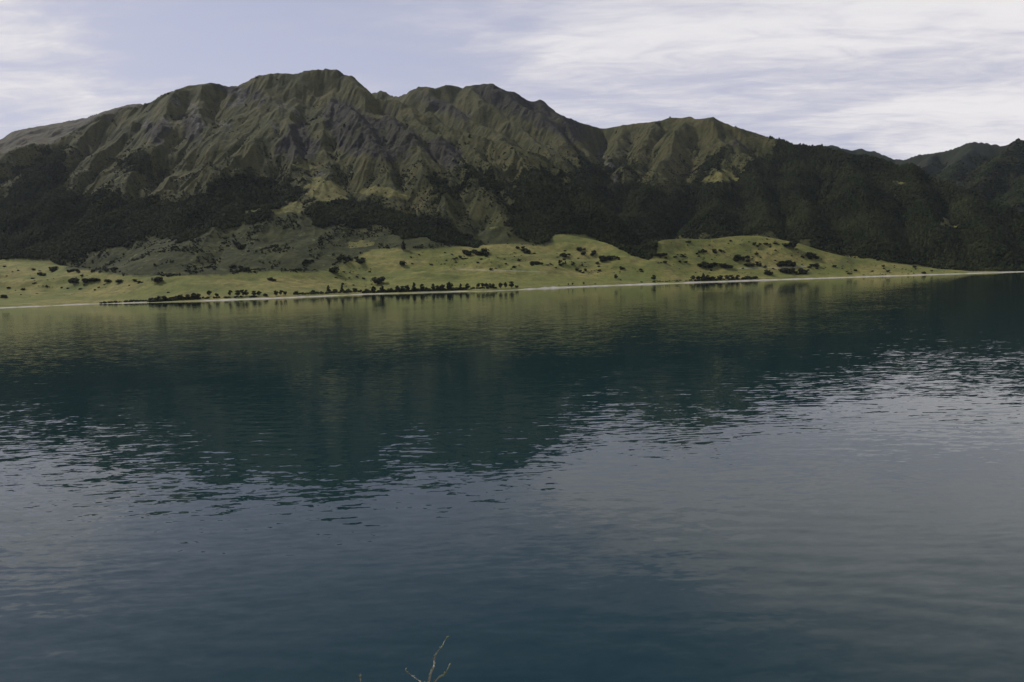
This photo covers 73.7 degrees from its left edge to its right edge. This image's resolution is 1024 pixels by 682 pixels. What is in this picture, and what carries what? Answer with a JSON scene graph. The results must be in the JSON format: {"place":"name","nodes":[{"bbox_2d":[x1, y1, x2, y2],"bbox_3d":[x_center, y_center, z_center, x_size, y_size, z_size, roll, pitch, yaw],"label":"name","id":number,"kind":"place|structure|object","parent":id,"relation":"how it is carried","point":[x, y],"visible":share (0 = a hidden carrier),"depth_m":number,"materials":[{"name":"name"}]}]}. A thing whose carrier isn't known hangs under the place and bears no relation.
{"place":"outdoors","nodes":[
{"label":"outdoors","id":0,"kind":"place"},
{"bbox_2d":[0,104,142,153],"bbox_3d":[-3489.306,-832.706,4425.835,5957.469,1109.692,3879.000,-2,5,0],"label":"mountain","id":1,"kind":"structure","parent":0,"point":[48,134],"depth_m":3824.41,"materials":[{"name":"stone"}]},
{"bbox_2d":[0,68,636,272],"bbox_3d":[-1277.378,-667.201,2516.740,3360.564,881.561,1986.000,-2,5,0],"label":"mountain","id":2,"kind":"structure","parent":0,"point":[354,104],"depth_m":2318.92,"materials":[{"name":"green plant"}]},
{"bbox_2d":[0,76,994,276],"bbox_3d":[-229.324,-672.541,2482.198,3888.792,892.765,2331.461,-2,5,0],"label":"scrub","id":3,"kind":"object","parent":2,"relation":"on","point":[257,227],"visible":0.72,"depth_m":2156.70,"materials":[{"name":"green plant"}]},
{"bbox_2d":[0,77,1023,270],"bbox_3d":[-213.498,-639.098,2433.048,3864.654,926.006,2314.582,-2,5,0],"label":"forest","id":4,"kind":"object","parent":2,"relation":"on","point":[768,207],"visible":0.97,"depth_m":2112.08,"materials":[{"name":"green plant"}]},
{"bbox_2d":[372,83,627,204],"bbox_3d":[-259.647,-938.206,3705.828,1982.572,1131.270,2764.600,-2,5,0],"label":"mountain","id":5,"kind":"structure","parent":0,"point":[493,112],"depth_m":3294.71,"materials":[{"name":"green plant"}]},
{"bbox_2d":[0,230,1019,306],"bbox_3d":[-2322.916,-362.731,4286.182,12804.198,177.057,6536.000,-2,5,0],"label":"pasture","id":6,"kind":"structure","parent":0,"point":[384,262],"depth_m":1593.06,"materials":[{"name":"green plant"}]},
{"bbox_2d":[151,276,163,282],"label":"shrub","id":7,"kind":"object","parent":6,"relation":"on","point":[158,279],"visible":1,"depth_m":1334.55,"materials":[{"name":"green plant"}]},
{"bbox_2d":[329,266,339,272],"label":"shrub","id":8,"kind":"object","parent":6,"relation":"on","point":[334,269],"visible":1,"depth_m":1492.50,"materials":[{"name":"green plant"}]},
{"bbox_2d":[370,276,384,283],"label":"shrub","id":9,"kind":"object","parent":6,"relation":"on","point":[377,280],"visible":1,"depth_m":1463.86,"materials":[{"name":"green plant"}]},
{"bbox_2d":[401,240,405,250],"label":"pasture tree","id":10,"kind":"object","parent":6,"relation":"on","point":[403,247],"visible":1,"depth_m":1692.01,"materials":[{"name":"green plant"}]},
{"bbox_2d":[99,276,757,303],"bbox_3d":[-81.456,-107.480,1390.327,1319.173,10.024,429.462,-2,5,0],"label":"thicket","id":11,"kind":"object","parent":6,"relation":"on","point":[340,291],"visible":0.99,"depth_m":1340.25,"materials":[{"name":"green plant"}]},
{"bbox_2d":[446,282,453,290],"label":"shore tree","id":12,"kind":"object","parent":6,"relation":"on","point":[450,285],"visible":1,"depth_m":1340.01,"materials":[{"name":"green plant"}]},
{"bbox_2d":[0,238,955,297],"bbox_3d":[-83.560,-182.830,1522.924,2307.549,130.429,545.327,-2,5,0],"label":"scrub","id":13,"kind":"object","parent":6,"relation":"on","point":[699,251],"visible":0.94,"depth_m":1652.10,"materials":[{"name":"green plant"}]},
{"bbox_2d":[782,243,790,246],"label":"shrub","id":14,"kind":"object","parent":6,"relation":"on","point":[786,244],"visible":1,"depth_m":1748.74,"materials":[{"name":"green plant"}]},
{"bbox_2d":[788,240,798,248],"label":"pasture tree","id":15,"kind":"object","parent":6,"relation":"on","point":[793,243],"visible":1,"depth_m":1741.02,"materials":[{"name":"green plant"}]},
{"bbox_2d":[0,272,1023,681],"bbox_3d":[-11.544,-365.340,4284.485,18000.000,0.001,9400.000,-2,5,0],"label":"lake","id":16,"kind":"structure","parent":0,"point":[792,480],"depth_m":66.52,"materials":[{"name":"teal liquid"}]},
{"bbox_2d":[0,271,1023,307],"bbox_3d":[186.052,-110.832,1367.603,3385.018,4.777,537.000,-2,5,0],"label":"beach","id":17,"kind":"structure","parent":0,"point":[559,287],"depth_m":1476.44,"materials":[{"name":"beige sand"}]},
{"bbox_2d":[0,0,1023,159],"label":"sky","id":18,"kind":"structure","parent":0,"point":[894,79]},
{"bbox_2d":[600,117,1023,264],"bbox_3d":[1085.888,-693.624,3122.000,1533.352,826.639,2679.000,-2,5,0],"label":"mountain","id":19,"kind":"structure","parent":0,"point":[705,135],"depth_m":2965.84,"materials":[{"name":"green plant"}]},
{"bbox_2d":[828,140,1023,211],"bbox_3d":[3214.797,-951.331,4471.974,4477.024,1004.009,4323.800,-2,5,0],"label":"mountain","id":20,"kind":"structure","parent":0,"point":[964,152],"depth_m":4293.47,"materials":[{"name":"stone"}]},
{"bbox_2d":[919,138,1023,207],"bbox_3d":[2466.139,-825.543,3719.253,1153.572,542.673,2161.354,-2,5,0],"label":"forest","id":21,"kind":"object","parent":20,"relation":"on","point":[1002,191],"visible":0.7,"depth_m":3220.02,"materials":[{"name":"green plant"}]},
{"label":"bank","id":22,"kind":"structure","parent":0,"visible":0},
{"bbox_2d":[405,636,450,681],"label":"briar shoot","id":23,"kind":"object","parent":22,"relation":"on","point":[431,671],"visible":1,"depth_m":2.62,"materials":[{"name":"grey plant"}]}
]}

